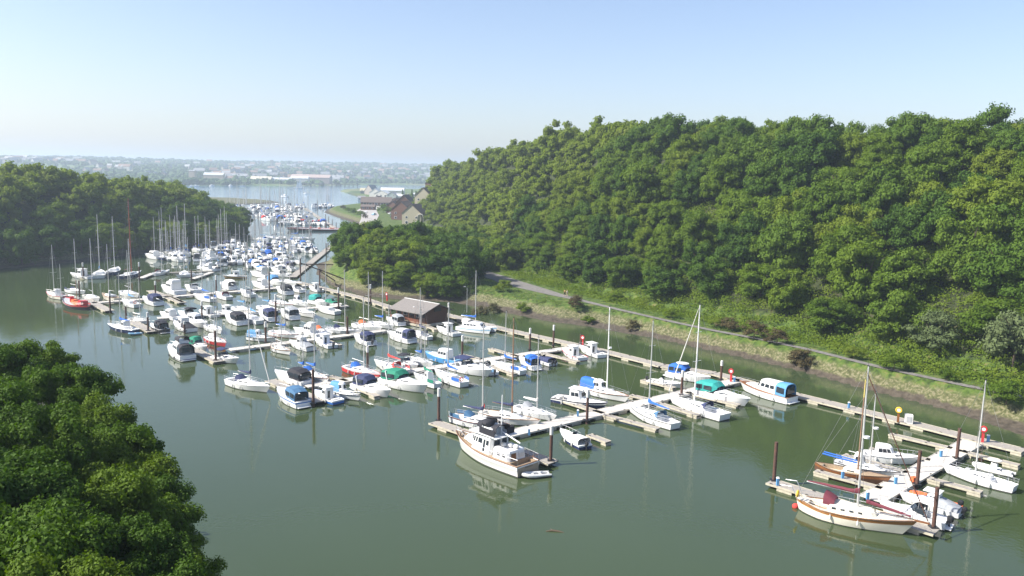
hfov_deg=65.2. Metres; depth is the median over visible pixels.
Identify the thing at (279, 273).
motor boat
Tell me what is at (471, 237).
broadleaf tree
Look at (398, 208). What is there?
village house
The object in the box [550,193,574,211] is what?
broadleaf tree
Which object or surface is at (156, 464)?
oak tree
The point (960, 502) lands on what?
inflatable boat
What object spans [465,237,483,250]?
broadleaf tree
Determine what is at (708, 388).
motor boat
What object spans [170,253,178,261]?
motor boat
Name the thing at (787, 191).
broadleaf tree
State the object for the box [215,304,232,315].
motor boat
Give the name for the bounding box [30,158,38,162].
house
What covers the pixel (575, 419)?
walkway pontoon
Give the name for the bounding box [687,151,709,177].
broadleaf tree
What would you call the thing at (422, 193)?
village house
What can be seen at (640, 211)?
broadleaf tree
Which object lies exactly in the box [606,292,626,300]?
bush
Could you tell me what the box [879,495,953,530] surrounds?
motor boat
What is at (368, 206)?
village house
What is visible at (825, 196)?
broadleaf tree
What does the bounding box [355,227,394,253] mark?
broadleaf tree
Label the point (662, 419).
sailing boat
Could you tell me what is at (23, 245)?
broadleaf tree
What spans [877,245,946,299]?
broadleaf tree
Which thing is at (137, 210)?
broadleaf tree
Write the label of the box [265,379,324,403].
walkway pontoon
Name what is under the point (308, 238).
sailing boat
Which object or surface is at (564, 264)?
broadleaf tree
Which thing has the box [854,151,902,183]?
broadleaf tree
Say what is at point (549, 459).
mooring pile
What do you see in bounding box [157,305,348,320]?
walkway pontoon
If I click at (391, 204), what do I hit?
village house
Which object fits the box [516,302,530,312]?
bush
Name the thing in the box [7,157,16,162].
house
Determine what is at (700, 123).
broadleaf tree
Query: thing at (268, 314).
motor boat
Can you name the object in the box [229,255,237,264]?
motor boat
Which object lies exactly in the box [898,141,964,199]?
broadleaf tree
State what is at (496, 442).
window
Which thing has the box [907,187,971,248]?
broadleaf tree
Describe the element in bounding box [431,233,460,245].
broadleaf tree
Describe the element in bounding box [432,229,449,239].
broadleaf tree
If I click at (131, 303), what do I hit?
sailing boat
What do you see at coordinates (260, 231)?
sailing boat
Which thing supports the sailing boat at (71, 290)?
on the water
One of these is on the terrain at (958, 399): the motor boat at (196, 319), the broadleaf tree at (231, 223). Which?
the broadleaf tree at (231, 223)
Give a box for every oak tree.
[0,342,62,444]
[0,373,39,446]
[0,399,102,498]
[0,445,85,520]
[0,493,121,567]
[0,506,83,575]
[1,337,87,404]
[4,548,134,575]
[21,361,125,446]
[38,391,137,439]
[53,420,164,463]
[64,463,173,542]
[67,511,194,573]
[76,426,161,480]
[76,450,191,503]
[116,551,208,575]
[122,487,206,544]
[123,471,196,532]
[177,533,227,575]
[193,552,210,575]
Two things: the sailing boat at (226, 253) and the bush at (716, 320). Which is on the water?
the sailing boat at (226, 253)
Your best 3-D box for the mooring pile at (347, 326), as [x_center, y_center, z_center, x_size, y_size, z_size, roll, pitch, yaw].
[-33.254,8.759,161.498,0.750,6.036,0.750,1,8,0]
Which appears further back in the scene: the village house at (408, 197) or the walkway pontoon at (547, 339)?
the village house at (408, 197)
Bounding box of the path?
[476,271,1022,397]
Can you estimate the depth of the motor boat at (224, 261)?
273.58 m
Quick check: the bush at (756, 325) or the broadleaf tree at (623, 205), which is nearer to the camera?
the bush at (756, 325)
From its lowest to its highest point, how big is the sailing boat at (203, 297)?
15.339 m
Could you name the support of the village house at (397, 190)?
on the terrain at (958, 399)
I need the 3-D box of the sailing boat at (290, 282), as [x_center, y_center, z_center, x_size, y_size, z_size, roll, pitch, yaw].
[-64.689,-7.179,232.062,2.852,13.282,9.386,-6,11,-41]
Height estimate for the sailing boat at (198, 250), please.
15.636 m
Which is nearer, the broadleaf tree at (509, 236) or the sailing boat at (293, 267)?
the sailing boat at (293, 267)
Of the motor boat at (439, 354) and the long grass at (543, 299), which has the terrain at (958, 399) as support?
the long grass at (543, 299)
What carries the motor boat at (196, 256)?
on the water
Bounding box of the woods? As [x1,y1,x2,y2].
[0,155,444,184]
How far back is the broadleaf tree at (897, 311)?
140.59 m
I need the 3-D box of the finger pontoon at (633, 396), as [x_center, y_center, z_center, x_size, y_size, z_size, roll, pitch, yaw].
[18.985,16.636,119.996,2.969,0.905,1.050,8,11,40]
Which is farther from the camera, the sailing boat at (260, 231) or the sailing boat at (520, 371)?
the sailing boat at (260, 231)
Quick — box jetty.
[302,183,359,186]
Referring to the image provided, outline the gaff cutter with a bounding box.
[814,380,891,484]
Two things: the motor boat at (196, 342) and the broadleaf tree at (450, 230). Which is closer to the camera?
the motor boat at (196, 342)
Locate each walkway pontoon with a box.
[80,299,114,311]
[92,298,142,303]
[130,321,156,332]
[137,273,152,279]
[146,290,186,303]
[157,285,310,299]
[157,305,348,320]
[165,270,212,273]
[189,272,214,279]
[195,348,224,363]
[227,329,386,351]
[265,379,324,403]
[290,249,329,277]
[295,281,322,286]
[304,208,334,226]
[304,361,462,388]
[319,287,365,298]
[359,297,390,308]
[428,421,558,465]
[447,313,509,330]
[467,344,586,364]
[502,329,601,349]
[511,378,740,437]
[598,349,665,366]
[660,364,716,376]
[711,372,801,395]
[765,480,939,536]
[798,394,916,425]
[860,439,981,502]
[909,421,984,442]
[980,438,1023,456]
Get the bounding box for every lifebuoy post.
[729,368,733,381]
[895,407,901,421]
[981,425,987,441]
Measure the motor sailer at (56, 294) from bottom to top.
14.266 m
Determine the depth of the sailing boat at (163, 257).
286.50 m
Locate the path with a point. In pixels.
(513, 282)
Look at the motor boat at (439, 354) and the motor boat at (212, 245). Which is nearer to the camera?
the motor boat at (439, 354)
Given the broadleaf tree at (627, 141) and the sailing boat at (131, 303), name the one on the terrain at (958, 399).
the broadleaf tree at (627, 141)
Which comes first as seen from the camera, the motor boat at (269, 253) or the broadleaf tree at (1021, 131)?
the broadleaf tree at (1021, 131)
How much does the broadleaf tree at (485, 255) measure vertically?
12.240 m
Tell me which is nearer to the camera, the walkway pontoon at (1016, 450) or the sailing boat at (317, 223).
the walkway pontoon at (1016, 450)
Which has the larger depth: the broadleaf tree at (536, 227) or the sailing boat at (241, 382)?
the broadleaf tree at (536, 227)
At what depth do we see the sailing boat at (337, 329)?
163.59 m
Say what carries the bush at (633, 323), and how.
on the terrain at (958, 399)
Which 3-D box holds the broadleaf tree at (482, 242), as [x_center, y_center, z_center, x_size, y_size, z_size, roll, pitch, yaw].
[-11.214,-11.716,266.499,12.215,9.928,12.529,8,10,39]
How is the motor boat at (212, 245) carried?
on the water
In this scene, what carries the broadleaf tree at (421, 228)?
on the terrain at (958, 399)
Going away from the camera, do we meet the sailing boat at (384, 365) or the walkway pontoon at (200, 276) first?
the sailing boat at (384, 365)
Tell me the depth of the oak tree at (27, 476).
28.46 m
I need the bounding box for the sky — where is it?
[0,0,1023,164]
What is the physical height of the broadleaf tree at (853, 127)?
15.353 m
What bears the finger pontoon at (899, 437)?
on the water
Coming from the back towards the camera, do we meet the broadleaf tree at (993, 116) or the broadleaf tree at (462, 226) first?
the broadleaf tree at (462, 226)
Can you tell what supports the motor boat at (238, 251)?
on the water
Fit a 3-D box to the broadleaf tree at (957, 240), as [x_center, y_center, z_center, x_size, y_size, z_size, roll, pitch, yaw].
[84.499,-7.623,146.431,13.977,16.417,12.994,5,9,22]
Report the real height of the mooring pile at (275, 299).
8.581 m
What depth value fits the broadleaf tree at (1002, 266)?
137.55 m
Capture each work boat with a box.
[62,280,90,310]
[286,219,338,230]
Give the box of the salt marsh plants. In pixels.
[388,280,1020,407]
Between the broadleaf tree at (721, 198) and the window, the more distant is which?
the broadleaf tree at (721, 198)
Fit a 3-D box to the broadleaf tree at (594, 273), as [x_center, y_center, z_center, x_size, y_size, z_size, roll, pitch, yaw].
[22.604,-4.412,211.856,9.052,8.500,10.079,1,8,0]
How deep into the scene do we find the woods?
2330.45 m
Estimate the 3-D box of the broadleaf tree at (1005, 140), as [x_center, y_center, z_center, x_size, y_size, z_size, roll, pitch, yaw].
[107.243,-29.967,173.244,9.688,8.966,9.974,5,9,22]
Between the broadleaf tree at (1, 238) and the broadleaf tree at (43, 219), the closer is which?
the broadleaf tree at (1, 238)
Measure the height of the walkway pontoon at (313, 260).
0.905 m
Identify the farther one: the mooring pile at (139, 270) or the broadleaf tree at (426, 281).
the mooring pile at (139, 270)
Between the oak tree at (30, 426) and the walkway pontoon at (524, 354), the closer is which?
the oak tree at (30, 426)
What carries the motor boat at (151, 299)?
on the water
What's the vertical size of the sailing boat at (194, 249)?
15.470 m
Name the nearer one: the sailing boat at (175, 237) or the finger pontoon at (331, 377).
the finger pontoon at (331, 377)
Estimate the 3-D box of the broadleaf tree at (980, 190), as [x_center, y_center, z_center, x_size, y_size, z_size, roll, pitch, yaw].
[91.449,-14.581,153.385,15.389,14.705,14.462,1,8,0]
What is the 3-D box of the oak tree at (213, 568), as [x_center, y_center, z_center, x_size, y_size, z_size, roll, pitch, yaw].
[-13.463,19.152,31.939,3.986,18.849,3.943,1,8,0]
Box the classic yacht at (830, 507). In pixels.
[781,361,929,534]
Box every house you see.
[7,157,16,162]
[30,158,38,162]
[87,160,96,164]
[118,164,131,169]
[193,168,205,171]
[252,173,266,175]
[269,172,277,176]
[332,176,340,181]
[360,197,392,205]
[360,204,376,209]
[364,185,376,194]
[369,188,379,196]
[374,190,389,196]
[380,187,404,193]
[385,201,395,212]
[387,192,397,198]
[390,200,410,219]
[395,194,414,204]
[402,203,427,224]
[414,187,429,203]
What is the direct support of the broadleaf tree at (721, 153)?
on the terrain at (958, 399)
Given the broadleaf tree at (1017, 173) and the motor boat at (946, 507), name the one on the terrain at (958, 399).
the broadleaf tree at (1017, 173)
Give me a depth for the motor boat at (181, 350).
138.56 m
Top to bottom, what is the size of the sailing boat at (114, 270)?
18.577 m
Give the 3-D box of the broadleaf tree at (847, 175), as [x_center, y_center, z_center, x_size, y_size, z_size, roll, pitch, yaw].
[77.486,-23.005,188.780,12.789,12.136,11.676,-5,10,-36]
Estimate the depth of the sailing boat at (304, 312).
182.28 m
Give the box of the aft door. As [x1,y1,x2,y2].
[511,453,515,460]
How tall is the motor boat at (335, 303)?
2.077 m
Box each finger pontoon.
[164,294,182,301]
[328,375,347,380]
[354,388,379,399]
[425,326,437,331]
[488,348,519,358]
[491,365,517,376]
[540,352,579,363]
[561,398,605,413]
[586,433,610,445]
[602,414,659,432]
[628,394,647,399]
[640,379,675,390]
[656,402,700,418]
[687,392,740,408]
[813,469,883,489]
[842,453,908,472]
[869,447,930,461]
[888,433,951,449]
[927,476,982,497]
[959,449,1020,469]
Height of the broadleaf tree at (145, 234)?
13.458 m
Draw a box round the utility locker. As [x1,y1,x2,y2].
[904,413,912,423]
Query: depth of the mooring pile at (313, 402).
112.49 m
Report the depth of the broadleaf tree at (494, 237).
276.62 m
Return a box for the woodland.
[0,115,718,237]
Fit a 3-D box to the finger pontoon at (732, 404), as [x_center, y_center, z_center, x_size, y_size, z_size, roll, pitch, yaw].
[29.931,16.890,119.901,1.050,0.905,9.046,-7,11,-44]
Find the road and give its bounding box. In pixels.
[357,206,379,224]
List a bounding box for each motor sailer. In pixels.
[46,243,66,299]
[107,273,139,333]
[245,329,276,341]
[288,295,307,306]
[414,327,441,388]
[578,306,629,401]
[833,391,901,475]
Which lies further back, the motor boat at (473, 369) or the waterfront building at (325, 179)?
the waterfront building at (325, 179)
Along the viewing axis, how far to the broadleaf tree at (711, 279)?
180.06 m
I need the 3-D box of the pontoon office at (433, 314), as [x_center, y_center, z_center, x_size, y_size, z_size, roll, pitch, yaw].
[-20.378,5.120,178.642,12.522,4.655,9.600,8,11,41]
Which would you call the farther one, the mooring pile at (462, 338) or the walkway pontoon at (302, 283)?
the walkway pontoon at (302, 283)
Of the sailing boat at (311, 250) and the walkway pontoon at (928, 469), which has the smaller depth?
the walkway pontoon at (928, 469)
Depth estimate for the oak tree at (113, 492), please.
30.93 m
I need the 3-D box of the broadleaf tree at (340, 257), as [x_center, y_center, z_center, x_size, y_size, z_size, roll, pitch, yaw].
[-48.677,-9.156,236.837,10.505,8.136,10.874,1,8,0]
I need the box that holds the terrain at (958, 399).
[0,153,1023,442]
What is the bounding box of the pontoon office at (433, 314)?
[386,297,454,326]
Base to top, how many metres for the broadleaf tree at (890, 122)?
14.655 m
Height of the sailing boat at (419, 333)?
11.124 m
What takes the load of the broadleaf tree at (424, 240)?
on the terrain at (958, 399)
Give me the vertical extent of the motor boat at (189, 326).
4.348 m
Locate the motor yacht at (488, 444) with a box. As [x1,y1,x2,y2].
[456,395,538,477]
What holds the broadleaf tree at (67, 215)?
on the terrain at (958, 399)
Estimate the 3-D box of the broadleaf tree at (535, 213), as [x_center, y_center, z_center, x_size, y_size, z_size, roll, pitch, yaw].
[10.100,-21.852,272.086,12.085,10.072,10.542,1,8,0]
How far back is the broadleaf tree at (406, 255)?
219.94 m
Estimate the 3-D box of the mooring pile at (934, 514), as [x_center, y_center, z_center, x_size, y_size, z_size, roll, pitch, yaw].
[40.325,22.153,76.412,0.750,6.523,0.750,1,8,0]
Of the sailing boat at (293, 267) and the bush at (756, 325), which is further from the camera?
the sailing boat at (293, 267)
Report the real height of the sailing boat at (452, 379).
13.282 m
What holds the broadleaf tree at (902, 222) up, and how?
on the terrain at (958, 399)
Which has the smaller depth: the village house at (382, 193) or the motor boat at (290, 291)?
the motor boat at (290, 291)
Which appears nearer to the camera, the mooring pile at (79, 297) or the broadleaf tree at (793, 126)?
the mooring pile at (79, 297)
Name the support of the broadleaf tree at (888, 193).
on the terrain at (958, 399)
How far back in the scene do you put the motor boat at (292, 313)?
178.13 m
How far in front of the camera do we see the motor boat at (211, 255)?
291.50 m
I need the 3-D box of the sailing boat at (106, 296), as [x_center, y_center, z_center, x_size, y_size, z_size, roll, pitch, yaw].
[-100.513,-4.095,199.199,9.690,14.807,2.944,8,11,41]
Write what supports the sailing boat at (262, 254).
on the water
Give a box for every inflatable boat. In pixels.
[128,332,142,334]
[521,471,551,477]
[909,490,963,506]
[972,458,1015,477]
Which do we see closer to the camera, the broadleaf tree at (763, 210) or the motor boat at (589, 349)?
the motor boat at (589, 349)
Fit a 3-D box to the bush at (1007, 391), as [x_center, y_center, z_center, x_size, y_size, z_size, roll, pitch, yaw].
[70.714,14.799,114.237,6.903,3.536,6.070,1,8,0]
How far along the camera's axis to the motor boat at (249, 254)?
302.25 m
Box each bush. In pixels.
[471,304,489,314]
[484,303,502,312]
[492,279,512,290]
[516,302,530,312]
[568,294,584,307]
[580,315,596,322]
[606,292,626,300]
[624,319,641,328]
[662,309,679,317]
[708,317,723,324]
[713,316,739,329]
[740,319,769,337]
[761,328,789,341]
[785,348,815,367]
[843,346,867,357]
[877,352,913,369]
[935,367,958,380]
[980,380,1023,403]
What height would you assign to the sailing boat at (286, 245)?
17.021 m
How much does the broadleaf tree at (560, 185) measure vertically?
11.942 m
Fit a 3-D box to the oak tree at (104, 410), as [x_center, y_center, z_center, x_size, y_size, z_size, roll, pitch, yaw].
[-23.178,14.302,44.245,5.031,16.881,5.217,1,8,0]
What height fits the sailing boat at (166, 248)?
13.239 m
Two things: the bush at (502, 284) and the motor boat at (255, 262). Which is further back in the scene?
the motor boat at (255, 262)
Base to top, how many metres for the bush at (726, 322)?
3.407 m
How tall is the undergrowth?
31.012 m
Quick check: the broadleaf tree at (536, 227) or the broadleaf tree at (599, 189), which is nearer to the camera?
the broadleaf tree at (599, 189)
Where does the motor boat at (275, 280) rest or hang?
on the water
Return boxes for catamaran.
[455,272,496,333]
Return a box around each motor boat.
[70,268,93,279]
[142,293,163,305]
[145,250,159,259]
[150,320,169,333]
[160,308,180,320]
[161,279,186,294]
[167,336,195,361]
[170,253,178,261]
[173,316,197,332]
[177,307,196,315]
[185,283,203,292]
[187,312,206,327]
[189,336,206,350]
[193,253,200,261]
[197,257,210,269]
[199,261,216,271]
[199,305,219,317]
[205,249,217,259]
[210,241,216,248]
[210,347,238,363]
[212,265,221,270]
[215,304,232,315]
[220,279,237,289]
[221,258,227,265]
[223,240,229,247]
[223,271,246,278]
[225,311,247,325]
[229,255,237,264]
[231,239,236,245]
[234,248,240,257]
[247,249,253,257]
[250,266,271,278]
[251,259,259,267]
[252,278,272,287]
[258,308,279,321]
[261,259,267,265]
[263,238,267,246]
[266,251,273,257]
[267,261,274,268]
[267,274,281,285]
[270,269,291,276]
[271,265,285,272]
[272,240,278,247]
[272,258,278,264]
[274,251,280,257]
[274,366,311,387]
[276,284,293,295]
[276,383,311,408]
[279,251,287,257]
[280,306,300,320]
[289,335,315,351]
[292,282,306,292]
[293,319,323,337]
[297,242,304,252]
[304,246,310,252]
[307,294,327,305]
[309,282,323,292]
[315,332,337,348]
[315,381,343,405]
[320,219,326,225]
[326,299,341,305]
[330,380,360,400]
[350,373,390,397]
[354,331,376,345]
[377,367,427,392]
[386,313,405,326]
[387,328,416,343]
[395,353,417,368]
[425,348,462,363]
[436,322,460,336]
[449,355,491,376]
[479,362,498,375]
[519,354,541,370]
[530,353,557,366]
[551,385,607,408]
[560,424,591,450]
[562,344,587,360]
[579,341,606,358]
[645,376,680,387]
[664,361,710,381]
[691,379,750,406]
[739,376,799,404]
[863,442,917,464]
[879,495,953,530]
[899,481,967,518]
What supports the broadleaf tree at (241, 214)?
on the terrain at (958, 399)
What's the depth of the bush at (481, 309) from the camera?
189.89 m
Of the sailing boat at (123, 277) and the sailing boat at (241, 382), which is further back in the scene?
the sailing boat at (123, 277)
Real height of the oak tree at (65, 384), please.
17.806 m
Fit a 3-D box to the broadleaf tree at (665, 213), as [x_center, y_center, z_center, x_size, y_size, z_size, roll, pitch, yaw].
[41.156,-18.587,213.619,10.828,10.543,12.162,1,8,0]
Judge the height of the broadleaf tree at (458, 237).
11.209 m
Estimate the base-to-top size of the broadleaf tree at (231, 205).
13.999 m
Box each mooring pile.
[77,281,81,298]
[108,291,112,313]
[138,262,140,280]
[145,312,149,332]
[182,321,186,333]
[200,301,203,317]
[213,331,218,360]
[263,321,267,343]
[274,294,276,323]
[310,369,316,406]
[345,317,349,333]
[366,346,369,367]
[436,388,441,420]
[461,335,463,354]
[528,328,531,351]
[547,425,553,461]
[551,325,554,347]
[584,389,589,423]
[679,370,683,394]
[718,360,723,380]
[769,442,777,481]
[913,450,921,488]
[928,487,939,528]
[952,428,961,462]
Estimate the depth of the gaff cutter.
89.46 m
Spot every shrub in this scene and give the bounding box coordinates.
[376,204,385,212]
[384,206,391,212]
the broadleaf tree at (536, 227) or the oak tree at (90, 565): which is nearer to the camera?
the oak tree at (90, 565)
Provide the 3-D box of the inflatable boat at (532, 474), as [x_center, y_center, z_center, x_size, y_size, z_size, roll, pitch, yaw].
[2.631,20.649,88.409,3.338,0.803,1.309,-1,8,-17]
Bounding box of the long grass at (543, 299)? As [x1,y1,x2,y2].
[331,256,1002,384]
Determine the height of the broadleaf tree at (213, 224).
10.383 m
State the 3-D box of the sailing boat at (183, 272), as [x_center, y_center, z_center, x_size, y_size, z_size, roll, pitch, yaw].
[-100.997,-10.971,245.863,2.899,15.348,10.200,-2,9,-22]
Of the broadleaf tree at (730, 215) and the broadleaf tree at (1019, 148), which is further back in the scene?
the broadleaf tree at (730, 215)
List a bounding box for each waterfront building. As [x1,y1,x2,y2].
[189,170,196,176]
[203,172,224,179]
[225,173,248,177]
[250,176,271,178]
[272,177,290,180]
[290,176,309,182]
[291,174,331,183]
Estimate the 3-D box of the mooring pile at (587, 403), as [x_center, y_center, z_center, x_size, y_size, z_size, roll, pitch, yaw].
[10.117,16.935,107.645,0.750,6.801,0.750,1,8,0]
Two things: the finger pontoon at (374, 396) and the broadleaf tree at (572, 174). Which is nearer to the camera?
the finger pontoon at (374, 396)
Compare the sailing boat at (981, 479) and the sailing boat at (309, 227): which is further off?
the sailing boat at (309, 227)
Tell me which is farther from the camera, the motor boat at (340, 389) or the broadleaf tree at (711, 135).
the broadleaf tree at (711, 135)
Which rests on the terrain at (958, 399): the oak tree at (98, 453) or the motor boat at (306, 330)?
the oak tree at (98, 453)
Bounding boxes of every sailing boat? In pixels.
[64,238,84,293]
[82,238,99,301]
[92,218,105,278]
[102,244,120,300]
[106,219,120,275]
[116,202,140,279]
[118,240,138,297]
[122,252,140,307]
[126,278,149,324]
[150,229,169,275]
[151,220,157,249]
[157,213,163,254]
[159,210,166,260]
[163,221,170,253]
[163,223,170,260]
[167,213,173,256]
[171,215,179,252]
[171,220,176,251]
[174,206,182,255]
[176,237,203,277]
[177,223,182,262]
[179,227,187,274]
[181,228,187,261]
[182,204,190,257]
[192,225,197,252]
[193,245,216,302]
[195,218,202,252]
[202,219,208,251]
[203,283,221,333]
[203,288,225,346]
[215,241,221,265]
[215,246,228,298]
[215,252,232,300]
[218,208,224,248]
[222,208,228,255]
[224,215,229,251]
[224,301,269,392]
[231,270,252,311]
[236,228,243,264]
[240,244,255,297]
[243,272,263,324]
[245,236,251,267]
[251,212,257,258]
[252,216,258,257]
[253,210,270,240]
[256,270,277,310]
[257,197,279,238]
[258,181,262,216]
[258,224,266,256]
[267,278,297,338]
[268,215,285,240]
[268,247,292,306]
[270,297,290,354]
[271,208,276,244]
[272,219,280,251]
[274,202,291,240]
[278,192,283,224]
[278,223,282,249]
[279,233,285,267]
[281,193,286,224]
[281,245,295,285]
[284,215,290,248]
[286,200,306,240]
[287,230,295,271]
[288,234,293,258]
[290,207,294,243]
[293,234,299,264]
[294,257,315,317]
[297,310,328,381]
[301,207,314,240]
[306,211,312,245]
[308,218,314,253]
[315,201,319,225]
[316,262,340,314]
[316,325,332,335]
[325,269,361,333]
[341,297,380,379]
[351,272,381,330]
[369,271,393,328]
[374,303,409,371]
[405,312,432,366]
[413,285,432,340]
[434,308,468,387]
[448,320,510,427]
[478,317,539,425]
[489,308,526,375]
[513,333,556,420]
[627,319,681,430]
[668,301,731,421]
[942,377,1018,493]
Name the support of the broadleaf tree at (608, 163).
on the terrain at (958, 399)
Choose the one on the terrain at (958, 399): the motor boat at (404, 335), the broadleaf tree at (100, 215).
the broadleaf tree at (100, 215)
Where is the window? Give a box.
[494,439,499,445]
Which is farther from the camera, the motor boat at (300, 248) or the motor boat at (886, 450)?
the motor boat at (300, 248)
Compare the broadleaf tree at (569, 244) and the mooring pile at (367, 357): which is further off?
the broadleaf tree at (569, 244)
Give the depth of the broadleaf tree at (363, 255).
225.45 m
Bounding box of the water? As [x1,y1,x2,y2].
[0,185,1023,575]
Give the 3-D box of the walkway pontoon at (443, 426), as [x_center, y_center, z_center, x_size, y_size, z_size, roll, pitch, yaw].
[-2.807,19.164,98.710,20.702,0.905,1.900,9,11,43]
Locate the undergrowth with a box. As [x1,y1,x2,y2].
[495,194,1023,391]
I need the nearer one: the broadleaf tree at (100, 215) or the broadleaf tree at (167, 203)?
the broadleaf tree at (100, 215)
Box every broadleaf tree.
[0,231,4,247]
[1,218,37,242]
[1,227,43,264]
[28,206,65,239]
[35,201,76,232]
[37,224,73,257]
[65,221,105,252]
[74,216,98,238]
[83,203,113,225]
[91,222,124,256]
[105,210,143,234]
[113,222,137,249]
[126,202,157,222]
[133,220,164,250]
[147,207,175,222]
[155,219,186,247]
[157,195,187,221]
[178,202,200,222]
[179,216,210,229]
[179,220,204,244]
[180,197,206,215]
[193,222,215,246]
[200,210,223,222]
[202,200,218,213]
[210,220,229,240]
[213,205,233,213]
[215,214,236,231]
[222,211,243,234]
[226,202,238,208]
[233,217,249,235]
[234,212,246,221]
[235,206,253,229]
[327,220,362,250]
[331,244,354,268]
[337,222,367,250]
[349,236,384,268]
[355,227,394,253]
[355,257,388,284]
[360,220,384,230]
[363,219,395,236]
[370,237,405,267]
[383,263,419,287]
[388,227,420,239]
[390,238,426,274]
[392,223,411,235]
[399,220,440,245]
[407,234,432,258]
[411,272,441,296]
[412,244,453,276]
[430,275,469,297]
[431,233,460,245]
[432,226,446,233]
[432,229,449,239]
[432,239,460,275]
[441,240,484,280]
[445,228,455,232]
[448,224,466,232]
[448,232,467,242]
[459,242,494,278]
[461,230,483,238]
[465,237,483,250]
[467,238,487,246]
[468,236,486,239]
[477,227,488,237]
[480,232,500,239]
[482,237,522,269]
[484,240,510,263]
[487,234,500,240]
[503,232,520,244]
[510,237,527,262]
[512,193,547,235]
[520,238,555,260]
[523,230,558,247]
[524,210,550,223]
[525,216,547,239]
[526,247,555,270]
[539,201,571,231]
[543,201,552,212]
[545,207,574,238]
[550,175,574,199]
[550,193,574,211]
[552,253,582,279]
[560,234,590,257]
[565,200,592,224]
[565,214,591,242]
[567,162,598,202]
[567,185,595,212]
[569,170,576,191]
[571,236,613,269]
[581,256,611,282]
[587,212,611,243]
[589,166,619,201]
[590,194,616,222]
[593,135,629,164]
[593,156,624,197]
[595,150,629,171]
[602,254,645,285]
[606,213,639,253]
[607,190,637,221]
[610,162,635,199]
[613,124,651,159]
[619,160,671,204]
[626,140,662,165]
[627,225,657,256]
[630,201,656,228]
[634,156,662,183]
[636,116,665,143]
[637,266,686,296]
[640,245,679,284]
[644,223,683,255]
[646,199,687,230]
[650,132,674,156]
[653,112,695,152]
[659,169,687,200]
[661,145,678,168]
[666,132,708,173]
[670,169,710,207]
[671,208,721,251]
[679,239,721,274]
[686,253,732,297]
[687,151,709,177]
[688,125,705,138]
[694,124,717,137]
[695,142,744,178]
[696,118,710,128]
[698,126,722,151]
[699,155,743,197]
[701,119,727,129]
[713,115,729,123]
[714,133,741,155]
[714,187,741,214]
[714,211,765,267]
[715,188,757,227]
[721,116,755,143]
[726,116,759,130]
[728,139,781,179]
[731,194,782,233]
[735,260,784,297]
[736,132,772,165]
[741,158,787,205]
[747,228,786,264]
[752,211,818,270]
[754,119,786,139]
[762,268,815,313]
[764,134,799,170]
[766,149,819,199]
[767,115,803,148]
[767,186,817,236]
[774,116,816,152]
[781,184,808,199]
[790,180,852,234]
[792,128,848,178]
[799,113,844,166]
[803,296,864,333]
[807,223,884,285]
[808,221,836,256]
[813,165,864,189]
[820,166,863,180]
[825,203,888,250]
[825,237,901,304]
[828,131,855,168]
[828,180,872,219]
[833,130,868,168]
[844,120,868,134]
[853,164,910,218]
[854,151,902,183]
[860,133,903,159]
[864,123,884,135]
[864,288,941,337]
[868,131,890,138]
[869,202,930,251]
[872,127,887,134]
[873,115,898,132]
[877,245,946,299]
[886,110,944,157]
[891,112,946,160]
[896,145,946,172]
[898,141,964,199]
[901,309,962,350]
[904,179,953,212]
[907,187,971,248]
[914,126,959,158]
[931,202,1010,281]
[932,116,994,171]
[936,117,960,128]
[944,173,1023,234]
[949,169,995,190]
[954,297,1023,341]
[958,240,1023,298]
[968,146,1017,180]
[973,101,1023,131]
[975,308,1023,368]
[983,128,1020,153]
[984,201,1023,246]
[988,121,1020,137]
[1006,156,1023,199]
[1009,122,1023,161]
[1012,134,1023,159]
[1012,267,1023,308]
[1018,125,1023,141]
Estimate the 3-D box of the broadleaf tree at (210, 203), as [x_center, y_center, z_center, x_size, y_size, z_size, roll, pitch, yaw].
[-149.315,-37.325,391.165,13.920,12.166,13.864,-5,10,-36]
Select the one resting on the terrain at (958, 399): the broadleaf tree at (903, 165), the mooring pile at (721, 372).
the broadleaf tree at (903, 165)
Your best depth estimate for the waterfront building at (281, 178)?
1778.95 m
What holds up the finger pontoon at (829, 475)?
on the water
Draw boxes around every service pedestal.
[866,490,869,499]
[894,475,897,483]
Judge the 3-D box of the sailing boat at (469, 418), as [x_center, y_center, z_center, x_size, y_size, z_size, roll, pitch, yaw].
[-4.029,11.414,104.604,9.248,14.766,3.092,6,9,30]
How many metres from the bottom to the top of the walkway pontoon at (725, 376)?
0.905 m
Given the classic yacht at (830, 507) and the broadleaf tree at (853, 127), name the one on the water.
the classic yacht at (830, 507)
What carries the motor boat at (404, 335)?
on the water
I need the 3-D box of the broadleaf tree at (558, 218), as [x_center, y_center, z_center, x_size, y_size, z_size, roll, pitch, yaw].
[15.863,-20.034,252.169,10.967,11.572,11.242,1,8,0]
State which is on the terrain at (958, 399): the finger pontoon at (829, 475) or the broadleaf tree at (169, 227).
the broadleaf tree at (169, 227)

